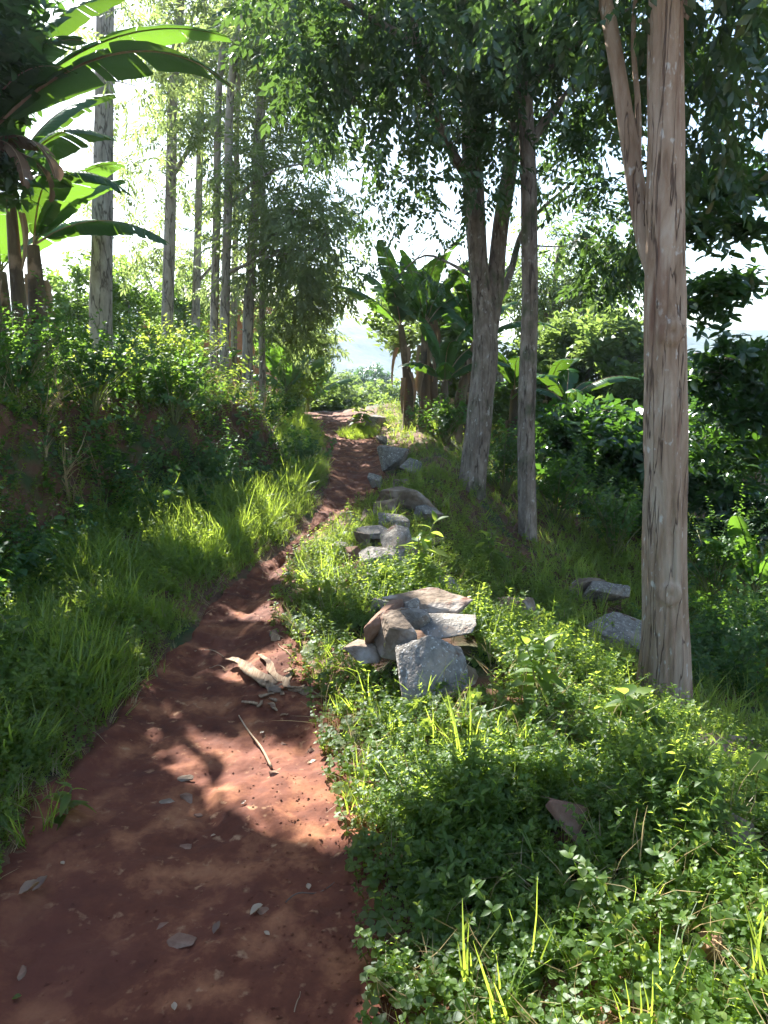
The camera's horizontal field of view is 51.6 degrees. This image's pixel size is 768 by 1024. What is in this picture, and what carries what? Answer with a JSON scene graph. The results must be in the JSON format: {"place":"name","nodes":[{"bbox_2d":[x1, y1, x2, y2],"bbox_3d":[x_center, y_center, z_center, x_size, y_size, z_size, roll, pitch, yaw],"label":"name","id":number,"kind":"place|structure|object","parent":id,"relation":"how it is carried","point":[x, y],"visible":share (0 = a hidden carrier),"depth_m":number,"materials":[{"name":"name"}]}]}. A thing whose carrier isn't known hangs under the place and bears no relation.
{"place":"outdoors","nodes":[
{"label":"outdoors","id":0,"kind":"place"},
{"bbox_2d":[0,372,767,1023],"bbox_3d":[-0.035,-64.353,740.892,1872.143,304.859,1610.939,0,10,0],"label":"ground","id":1,"kind":"structure","parent":0,"point":[32,468],"depth_m":6.17,"materials":[{"name":"soil"}]},
{"bbox_2d":[0,606,35,659],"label":"leafy weed","id":2,"kind":"object","parent":1,"relation":"on","point":[23,623],"visible":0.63,"depth_m":3.68,"materials":[{"name":"green plant"}]},
{"bbox_2d":[0,0,73,213],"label":"broadleaf tree","id":3,"kind":"object","parent":1,"relation":"on","point":[26,43],"visible":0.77,"depth_m":6.14,"materials":[{"name":"green plant"}]},
{"bbox_2d":[0,269,79,404],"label":"leafy shrub","id":4,"kind":"object","parent":1,"relation":"on","point":[9,356],"visible":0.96,"depth_m":6.21,"materials":[{"name":"green plant"}]},
{"bbox_2d":[0,188,95,348],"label":"banana plant","id":5,"kind":"object","parent":1,"relation":"on","point":[43,244],"visible":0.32,"depth_m":9.58,"materials":[{"name":"green plant"}]},
{"bbox_2d":[5,94,135,370],"bbox_3d":[-3.298,-2.674,7.435,2.143,3.116,1.293,-10,14,-42],"label":"banana plant","id":6,"kind":"object","parent":1,"relation":"on","point":[50,132],"visible":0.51,"depth_m":7.78,"materials":[{"name":"green plant"}]},
{"bbox_2d":[0,303,159,413],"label":"leafy shrub","id":7,"kind":"object","parent":1,"relation":"on","point":[89,366],"visible":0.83,"depth_m":6.85,"materials":[{"name":"green plant"}]},
{"bbox_2d":[42,249,133,339],"bbox_3d":[-6.045,-3.639,15.542,2.138,2.854,2.079,0,10,0],"label":"young tree","id":8,"kind":"object","parent":1,"relation":"on","point":[71,306],"visible":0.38,"depth_m":15.20,"materials":[{"name":"green plant"}]},
{"bbox_2d":[21,160,168,378],"bbox_3d":[-3.122,-2.651,8.384,1.285,2.765,1.339,-8,13,-39],"label":"banana plant","id":9,"kind":"object","parent":1,"relation":"on","point":[46,217],"visible":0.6,"depth_m":8.31,"materials":[{"name":"green plant"}]},
{"bbox_2d":[59,320,175,390],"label":"leafy shrub","id":10,"kind":"object","parent":1,"relation":"on","point":[137,353],"visible":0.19,"depth_m":8.01,"materials":[{"name":"green plant"}]},
{"bbox_2d":[0,0,236,392],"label":"banana plant","id":11,"kind":"object","parent":1,"relation":"on","point":[70,76],"visible":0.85,"depth_m":6.35,"materials":[{"name":"green plant"}]},
{"bbox_2d":[2,317,251,401],"bbox_3d":[-6.687,-2.916,16.519,7.817,1.476,21.020,-6,12,-29],"label":"terrace growth","id":12,"kind":"object","parent":1,"relation":"on","point":[232,374],"visible":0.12,"depth_m":7.95,"materials":[{"name":"green plant"}]},
{"bbox_2d":[81,253,180,343],"bbox_3d":[-5.437,-3.926,16.560,2.122,2.925,2.154,0,10,0],"label":"young tree","id":13,"kind":"object","parent":1,"relation":"on","point":[142,303],"visible":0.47,"depth_m":16.26,"materials":[{"name":"green plant"}]},
{"bbox_2d":[35,0,250,354],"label":"silky oak tree","id":14,"kind":"object","parent":1,"relation":"on","point":[101,283],"visible":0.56,"depth_m":9.97,"materials":[{"name":"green plant"}]},
{"bbox_2d":[0,349,285,502],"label":"dry grass","id":15,"kind":"structure","parent":1,"relation":"on","point":[67,471],"depth_m":6.26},
{"bbox_2d":[0,340,301,605],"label":"undergrowth","id":16,"kind":"object","parent":1,"relation":"on","point":[46,545],"visible":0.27,"depth_m":6.47,"materials":[{"name":"green plant"}]},
{"bbox_2d":[68,0,249,352],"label":"silky oak tree","id":17,"kind":"object","parent":1,"relation":"on","point":[167,269],"visible":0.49,"depth_m":13.37,"materials":[{"name":"green plant"}]},
{"bbox_2d":[0,373,330,877],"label":"verge weeds","id":18,"kind":"object","parent":1,"relation":"on","point":[24,682],"visible":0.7,"depth_m":4.62,"materials":[{"name":"green plant"}]},
{"bbox_2d":[106,332,226,425],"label":"leafy shrub","id":19,"kind":"object","parent":1,"relation":"on","point":[161,376],"visible":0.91,"depth_m":7.70,"materials":[{"name":"green plant"}]},
{"bbox_2d":[122,306,228,388],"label":"leafy shrub","id":20,"kind":"object","parent":1,"relation":"on","point":[183,337],"visible":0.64,"depth_m":8.90,"materials":[{"name":"green plant"}]},
{"bbox_2d":[147,254,220,349],"bbox_3d":[-4.702,-4.318,18.509,2.078,3.299,2.338,0,10,0],"label":"young tree","id":21,"kind":"object","parent":1,"relation":"on","point":[180,306],"visible":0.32,"depth_m":18.24,"materials":[{"name":"green plant"}]},
{"bbox_2d":[139,416,265,492],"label":"leafy shrub","id":22,"kind":"object","parent":1,"relation":"on","point":[204,462],"visible":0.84,"depth_m":7.34,"materials":[{"name":"green plant"}]},
{"bbox_2d":[0,411,411,1023],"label":"footpath","id":23,"kind":"structure","parent":1,"relation":"on","point":[130,823],"depth_m":2.57,"materials":[{"name":"red soil"}]},
{"bbox_2d":[0,782,74,845],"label":"grass tuft","id":24,"kind":"object","parent":23,"relation":"on","point":[19,829],"visible":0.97,"depth_m":2.64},
{"bbox_2d":[40,782,94,830],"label":"leafy weed","id":25,"kind":"object","parent":23,"relation":"on","point":[65,801],"visible":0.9,"depth_m":2.75,"materials":[{"name":"green plant"}]},
{"bbox_2d":[167,932,196,948],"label":"stone","id":26,"kind":"object","parent":23,"relation":"on","point":[178,940],"visible":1,"depth_m":2.20,"materials":[{"name":"stone"}]},
{"bbox_2d":[0,438,392,1023],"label":"soil crumbs","id":27,"kind":"object","parent":23,"relation":"on","point":[281,972],"visible":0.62,"depth_m":2.42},
{"bbox_2d":[226,657,276,686],"bbox_3d":[-0.689,0.808,4.036,0.100,0.032,0.429,-9,14,-41],"label":"dry bark strip","id":28,"kind":"object","parent":23,"relation":"on","point":[247,668],"visible":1,"depth_m":3.99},
{"bbox_2d":[192,470,219,515],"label":"leafy weed","id":29,"kind":"object","parent":1,"relation":"on","point":[201,489],"visible":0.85,"depth_m":6.56,"materials":[{"name":"green plant"}]},
{"bbox_2d":[132,285,287,403],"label":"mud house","id":30,"kind":"structure","parent":1,"relation":"on","point":[239,340],"depth_m":21.54,"materials":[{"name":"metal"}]},
{"bbox_2d":[127,0,340,361],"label":"silky oak tree","id":31,"kind":"object","parent":1,"relation":"on","point":[196,206],"visible":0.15,"depth_m":15.31,"materials":[{"name":"green plant"}]},
{"bbox_2d":[151,0,351,378],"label":"silky oak tree","id":32,"kind":"object","parent":1,"relation":"on","point":[218,115],"visible":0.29,"depth_m":11.94,"materials":[{"name":"green plant"}]},
{"bbox_2d":[165,0,367,394],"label":"silky oak tree","id":33,"kind":"object","parent":1,"relation":"on","point":[196,11],"visible":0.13,"depth_m":12.91,"materials":[{"name":"green plant"}]},
{"bbox_2d":[239,371,306,428],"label":"leafy shrub","id":34,"kind":"object","parent":1,"relation":"on","point":[279,406],"visible":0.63,"depth_m":11.82,"materials":[{"name":"green plant"}]},
{"bbox_2d":[181,0,375,390],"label":"silky oak tree","id":35,"kind":"object","parent":1,"relation":"on","point":[293,247],"visible":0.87,"depth_m":11.49,"materials":[{"name":"green plant"}]},
{"bbox_2d":[197,0,361,404],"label":"silky oak tree","id":36,"kind":"object","parent":1,"relation":"on","point":[264,332],"visible":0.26,"depth_m":13.08,"materials":[{"name":"green plant"}]},
{"bbox_2d":[240,309,341,409],"bbox_3d":[-1.803,-3.062,15.623,1.999,2.407,2.159,0,10,0],"label":"young tree","id":37,"kind":"object","parent":1,"relation":"on","point":[322,373],"visible":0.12,"depth_m":15.30,"materials":[{"name":"green plant"}]},
{"bbox_2d":[256,365,333,410],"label":"leafy shrub","id":38,"kind":"object","parent":1,"relation":"on","point":[293,389],"visible":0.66,"depth_m":14.30,"materials":[{"name":"green plant"}]},
{"bbox_2d":[253,341,339,398],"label":"banana plant","id":39,"kind":"object","parent":1,"relation":"on","point":[273,356],"visible":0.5,"depth_m":14.29,"materials":[{"name":"green plant"}]},
{"bbox_2d":[265,415,336,466],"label":"leafy shrub","id":40,"kind":"object","parent":1,"relation":"on","point":[299,446],"visible":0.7,"depth_m":8.92,"materials":[{"name":"green plant"}]},
{"bbox_2d":[226,0,385,398],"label":"silky oak tree","id":41,"kind":"object","parent":1,"relation":"on","point":[320,296],"visible":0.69,"depth_m":12.14,"materials":[{"name":"green plant"}]},
{"bbox_2d":[301,369,355,411],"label":"banana plant","id":42,"kind":"object","parent":1,"relation":"on","point":[338,383],"visible":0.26,"depth_m":17.85,"materials":[{"name":"green plant"}]},
{"bbox_2d":[299,378,381,411],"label":"valley bush","id":43,"kind":"object","parent":1,"relation":"on","point":[338,400],"visible":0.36,"depth_m":24.18,"materials":[{"name":"green plant"}]},
{"bbox_2d":[348,403,373,431],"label":"leafy weed","id":44,"kind":"object","parent":1,"relation":"on","point":[357,416],"visible":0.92,"depth_m":13.30,"materials":[{"name":"green plant"}]},
{"bbox_2d":[344,639,381,663],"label":"rock","id":45,"kind":"object","parent":1,"relation":"on","point":[359,650],"visible":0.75,"depth_m":3.74,"materials":[{"name":"grey stone"}]},
{"bbox_2d":[356,525,386,538],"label":"rock","id":46,"kind":"object","parent":1,"relation":"on","point":[378,530],"visible":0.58,"depth_m":5.90,"materials":[{"name":"grey stone"}]},
{"bbox_2d":[348,362,396,388],"bbox_3d":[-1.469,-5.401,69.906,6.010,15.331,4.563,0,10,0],"label":"valley bush","id":47,"kind":"object","parent":1,"relation":"on","point":[372,373],"visible":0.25,"depth_m":68.61,"materials":[{"name":"green plant"}]},
{"bbox_2d":[348,385,397,407],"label":"valley bush","id":48,"kind":"object","parent":1,"relation":"on","point":[375,396],"visible":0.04,"depth_m":27.51,"materials":[{"name":"green plant"}]},
{"bbox_2d":[335,239,430,430],"bbox_3d":[0.051,-2.640,12.204,1.742,2.839,1.476,-9,14,-42],"label":"banana plant","id":49,"kind":"object","parent":1,"relation":"on","point":[399,314],"visible":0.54,"depth_m":12.26,"materials":[{"name":"green plant"}]},
{"bbox_2d":[359,546,406,565],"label":"rock","id":50,"kind":"object","parent":1,"relation":"on","point":[372,550],"visible":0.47,"depth_m":5.15,"materials":[{"name":"grey stone"}]},
{"bbox_2d":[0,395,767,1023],"bbox_3d":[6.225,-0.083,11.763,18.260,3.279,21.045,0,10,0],"label":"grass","id":51,"kind":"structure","parent":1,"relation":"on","point":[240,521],"depth_m":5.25,"materials":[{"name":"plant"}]},
{"bbox_2d":[0,441,767,1023],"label":"dry stalks","id":52,"kind":"object","parent":1,"relation":"on","point":[714,955],"visible":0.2,"depth_m":2.50,"materials":[{"name":"brown plant"}]},
{"bbox_2d":[364,599,403,643],"bbox_3d":[-0.029,0.540,3.863,0.104,0.239,0.281,42,32,17],"label":"rock","id":53,"kind":"object","parent":1,"relation":"on","point":[372,628],"visible":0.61,"depth_m":3.77,"materials":[{"name":"stone"}]},
{"bbox_2d":[361,377,417,404],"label":"valley bush","id":54,"kind":"object","parent":1,"relation":"on","point":[379,384],"visible":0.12,"depth_m":35.06,"materials":[{"name":"green plant"}]},
{"bbox_2d":[377,445,408,471],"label":"rock","id":55,"kind":"object","parent":1,"relation":"on","point":[391,458],"visible":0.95,"depth_m":9.46,"materials":[{"name":"grey stone"}]},
{"bbox_2d":[378,512,409,527],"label":"rock","id":56,"kind":"object","parent":1,"relation":"on","point":[402,522],"visible":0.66,"depth_m":6.25,"materials":[{"name":"grey stone"}]},
{"bbox_2d":[380,524,410,550],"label":"rock","id":57,"kind":"object","parent":1,"relation":"on","point":[389,536],"visible":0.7,"depth_m":5.49,"materials":[{"name":"grey stone"}]},
{"bbox_2d":[374,606,422,660],"bbox_3d":[0.049,0.569,3.703,0.240,0.246,0.148,3,11,17],"label":"rock","id":58,"kind":"object","parent":1,"relation":"on","point":[396,628],"visible":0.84,"depth_m":3.68,"materials":[{"name":"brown stone"}]},
{"bbox_2d":[375,486,438,510],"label":"rock","id":59,"kind":"object","parent":1,"relation":"on","point":[412,498],"visible":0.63,"depth_m":6.98,"materials":[{"name":"grey stone"}]},
{"bbox_2d":[368,249,468,431],"bbox_3d":[0.556,-2.487,11.758,1.616,2.643,2.070,0,10,0],"label":"banana plant","id":60,"kind":"object","parent":1,"relation":"on","point":[432,313],"visible":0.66,"depth_m":11.55,"materials":[{"name":"green plant"}]},
{"bbox_2d":[206,0,643,500],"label":"timber tree","id":61,"kind":"object","parent":1,"relation":"on","point":[379,42],"visible":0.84,"depth_m":7.07,"materials":[{"name":"green plant"}]},
{"bbox_2d":[399,510,451,576],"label":"leafy weed","id":62,"kind":"object","parent":1,"relation":"on","point":[425,543],"visible":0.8,"depth_m":4.86,"materials":[{"name":"green plant"}]},
{"bbox_2d":[414,505,442,521],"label":"rock","id":63,"kind":"object","parent":1,"relation":"on","point":[424,509],"visible":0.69,"depth_m":6.85,"materials":[{"name":"grey stone"}]},
{"bbox_2d":[395,635,467,707],"bbox_3d":[0.217,0.736,3.522,0.311,0.356,0.132,4,-29,-15],"label":"rock","id":64,"kind":"object","parent":1,"relation":"on","point":[428,656],"visible":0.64,"depth_m":3.49,"materials":[{"name":"grey stone"}]},
{"bbox_2d":[355,287,512,400],"bbox_3d":[0.990,-3.186,15.963,3.151,2.806,2.886,0,10,0],"label":"feathery tree","id":65,"kind":"object","parent":1,"relation":"on","point":[388,332],"visible":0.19,"depth_m":15.44,"materials":[{"name":"green plant"}]},
{"bbox_2d":[396,234,488,424],"bbox_3d":[0.766,-2.791,12.590,1.742,3.031,1.781,4,11,23],"label":"banana plant","id":66,"kind":"object","parent":1,"relation":"on","point":[434,383],"visible":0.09,"depth_m":12.46,"materials":[{"name":"green plant"}]},
{"bbox_2d":[419,613,476,638],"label":"rock","id":67,"kind":"object","parent":1,"relation":"on","point":[444,625],"visible":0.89,"depth_m":3.73,"materials":[{"name":"grey stone"}]},
{"bbox_2d":[400,607,430,629],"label":"rock","id":68,"kind":"object","parent":67,"relation":"on","point":[416,619],"visible":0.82,"depth_m":3.76,"materials":[{"name":"grey stone"}]},
{"bbox_2d":[382,587,472,613],"bbox_3d":[0.225,0.469,3.974,0.442,0.103,0.261,-6,19,-7],"label":"rock","id":69,"kind":"object","parent":67,"relation":"on","point":[434,600],"visible":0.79,"depth_m":3.94,"materials":[{"name":"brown stone"}]},
{"bbox_2d":[400,385,497,445],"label":"leafy shrub","id":70,"kind":"object","parent":1,"relation":"on","point":[450,417],"visible":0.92,"depth_m":11.08,"materials":[{"name":"green plant"}]},
{"bbox_2d":[398,312,511,441],"bbox_3d":[0.990,-1.977,11.701,1.595,1.893,1.875,0,10,0],"label":"banana plant","id":71,"kind":"object","parent":1,"relation":"on","point":[444,356],"visible":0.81,"depth_m":11.48,"materials":[{"name":"green plant"}]},
{"bbox_2d":[409,898,541,999],"bbox_3d":[0.213,1.090,1.867,0.293,0.228,0.148,10,14,43],"label":"grass tuft","id":72,"kind":"object","parent":1,"relation":"on","point":[464,971],"visible":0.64,"depth_m":1.93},
{"bbox_2d":[439,278,516,441],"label":"banana plant","id":73,"kind":"object","parent":1,"relation":"on","point":[458,309],"visible":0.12,"depth_m":12.49,"materials":[{"name":"green plant"}]},
{"bbox_2d":[474,526,507,566],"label":"leafy weed","id":74,"kind":"object","parent":1,"relation":"on","point":[486,542],"visible":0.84,"depth_m":6.60,"materials":[{"name":"green plant"}]},
{"bbox_2d":[456,414,540,495],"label":"leafy shrub","id":75,"kind":"object","parent":1,"relation":"on","point":[500,463],"visible":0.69,"depth_m":9.49,"materials":[{"name":"green plant"}]},
{"bbox_2d":[439,265,561,442],"bbox_3d":[1.449,-2.389,12.055,1.704,2.698,1.856,-6,12,-28],"label":"banana plant","id":76,"kind":"object","parent":1,"relation":"on","point":[461,285],"visible":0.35,"depth_m":11.85,"materials":[{"name":"green plant"}]},
{"bbox_2d":[498,597,535,622],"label":"rock","id":77,"kind":"object","parent":1,"relation":"on","point":[528,602],"visible":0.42,"depth_m":5.54,"materials":[{"name":"grey stone"}]},
{"bbox_2d":[268,393,767,1023],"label":"ground cover","id":78,"kind":"object","parent":1,"relation":"on","point":[666,761],"visible":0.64,"depth_m":2.41,"materials":[{"name":"green plant"}]},
{"bbox_2d":[497,351,562,447],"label":"banana plant","id":79,"kind":"object","parent":1,"relation":"on","point":[510,374],"visible":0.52,"depth_m":13.25,"materials":[{"name":"green plant"}]},
{"bbox_2d":[506,631,566,709],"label":"leafy weed","id":80,"kind":"object","parent":1,"relation":"on","point":[543,672],"visible":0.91,"depth_m":3.25,"materials":[{"name":"green plant"}]},
{"bbox_2d":[383,0,715,541],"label":"timber tree","id":81,"kind":"object","parent":1,"relation":"on","point":[625,278],"visible":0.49,"depth_m":7.99,"materials":[{"name":"green plant"}]},
{"bbox_2d":[456,201,642,353],"bbox_3d":[3.930,-4.454,18.709,4.861,5.676,3.456,0,10,0],"label":"feathery tree","id":82,"kind":"object","parent":1,"relation":"on","point":[547,305],"visible":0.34,"depth_m":17.98,"materials":[{"name":"green plant"}]},
{"bbox_2d":[516,356,584,405],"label":"banana plant","id":83,"kind":"object","parent":1,"relation":"on","point":[566,365],"visible":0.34,"depth_m":13.47,"materials":[{"name":"green plant"}]},
{"bbox_2d":[505,421,623,525],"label":"leafy shrub","id":84,"kind":"object","parent":1,"relation":"on","point":[555,489],"visible":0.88,"depth_m":9.38,"materials":[{"name":"green plant"}]},
{"bbox_2d":[542,796,588,844],"bbox_3d":[0.545,0.924,2.373,0.187,0.105,0.092,29,24,28],"label":"rock","id":85,"kind":"object","parent":1,"relation":"on","point":[556,809],"visible":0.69,"depth_m":2.35,"materials":[{"name":"stone"}]},
{"bbox_2d":[511,368,639,403],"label":"banana plant","id":86,"kind":"object","parent":1,"relation":"on","point":[570,376],"visible":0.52,"depth_m":12.79,"materials":[{"name":"green plant"}]},
{"bbox_2d":[492,295,689,429],"bbox_3d":[3.624,-2.504,14.789,3.770,3.040,3.443,0,10,0],"label":"broadleaf tree","id":87,"kind":"object","parent":1,"relation":"on","point":[602,345],"visible":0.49,"depth_m":14.05,"materials":[{"name":"green plant"}]},
{"bbox_2d":[508,390,688,539],"bbox_3d":[3.030,-0.670,11.467,2.669,2.172,3.954,0,10,0],"label":"broadleaf tree","id":88,"kind":"object","parent":1,"relation":"on","point":[612,433],"visible":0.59,"depth_m":10.93,"materials":[{"name":"green plant"}]},
{"bbox_2d":[439,0,767,708],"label":"timber tree","id":89,"kind":"object","parent":1,"relation":"on","point":[662,203],"visible":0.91,"depth_m":4.54,"materials":[{"name":"brown plant"}]},
{"bbox_2d":[567,452,643,558],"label":"leafy shrub","id":90,"kind":"object","parent":1,"relation":"on","point":[626,526],"visible":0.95,"depth_m":8.58,"materials":[{"name":"green plant"}]},
{"bbox_2d":[582,580,630,601],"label":"rock","id":91,"kind":"object","parent":1,"relation":"on","point":[618,591],"visible":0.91,"depth_m":6.88,"materials":[{"name":"grey stone"}]},
{"bbox_2d":[586,612,641,654],"bbox_3d":[1.868,0.923,6.139,0.791,0.157,0.480,18,23,8],"label":"rock","id":92,"kind":"object","parent":1,"relation":"on","point":[627,627],"visible":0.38,"depth_m":6.03,"materials":[{"name":"grey stone"}]},
{"bbox_2d":[492,417,767,707],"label":"slope undergrowth","id":93,"kind":"object","parent":1,"relation":"on","point":[749,677],"visible":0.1,"depth_m":5.97,"materials":[{"name":"green plant"}]},
{"bbox_2d":[597,684,669,732],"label":"leafy weed","id":94,"kind":"object","parent":1,"relation":"on","point":[625,692],"visible":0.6,"depth_m":3.15,"materials":[{"name":"green plant"}]},
{"bbox_2d":[691,927,726,959],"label":"rock","id":95,"kind":"object","parent":1,"relation":"on","point":[706,948],"visible":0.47,"depth_m":1.87,"materials":[{"name":"stone"}]},
{"bbox_2d":[685,26,767,491],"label":"broadleaf tree","id":96,"kind":"object","parent":1,"relation":"on","point":[741,362],"visible":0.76,"depth_m":6.96,"materials":[{"name":"green plant"}]},
{"bbox_2d":[687,357,767,555],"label":"broadleaf tree","id":97,"kind":"object","parent":1,"relation":"on","point":[756,495],"visible":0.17,"depth_m":9.97,"materials":[{"name":"green plant"}]},
{"bbox_2d":[687,483,767,598],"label":"leafy shrub","id":98,"kind":"object","parent":1,"relation":"on","point":[730,575],"visible":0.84,"depth_m":8.38,"materials":[{"name":"green plant"}]},
{"bbox_2d":[687,516,767,605],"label":"banana plant","id":99,"kind":"object","parent":1,"relation":"on","point":[761,570],"visible":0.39,"depth_m":8.57,"materials":[{"name":"green plant"}]},
{"bbox_2d":[689,585,767,683],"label":"leafy shrub","id":100,"kind":"object","parent":1,"relation":"on","point":[735,646],"visible":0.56,"depth_m":6.23,"materials":[{"name":"green plant"}]},
{"bbox_2d":[689,574,767,658],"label":"leafy shrub","id":101,"kind":"object","parent":1,"relation":"on","point":[746,600],"visible":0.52,"depth_m":6.89,"materials":[{"name":"green plant"}]},
{"bbox_2d":[692,733,765,766],"bbox_3d":[1.376,0.983,3.193,0.312,0.148,0.179,12,12,10],"label":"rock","id":102,"kind":"object","parent":1,"relation":"on","point":[733,738],"visible":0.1,"depth_m":3.18,"materials":[{"name":"grey stone"}]},
{"bbox_2d":[712,813,756,850],"bbox_3d":[1.042,0.941,2.350,0.140,0.092,0.090,13,15,28],"label":"rock","id":103,"kind":"object","parent":1,"relation":"on","point":[751,825],"visible":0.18,"depth_m":2.33,"materials":[{"name":"grey stone"}]},
{"bbox_2d":[734,752,767,800],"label":"leafy weed","id":104,"kind":"object","parent":1,"relation":"on","point":[760,757],"visible":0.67,"depth_m":2.58,"materials":[{"name":"green plant"}]},
{"bbox_2d":[0,0,767,339],"label":"sky","id":105,"kind":"structure","parent":0,"point":[755,316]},
{"bbox_2d":[11,303,767,403],"bbox_3d":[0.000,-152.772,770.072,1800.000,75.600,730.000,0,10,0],"label":"hills","id":106,"kind":"structure","parent":0,"point":[363,351],"depth_m":554.40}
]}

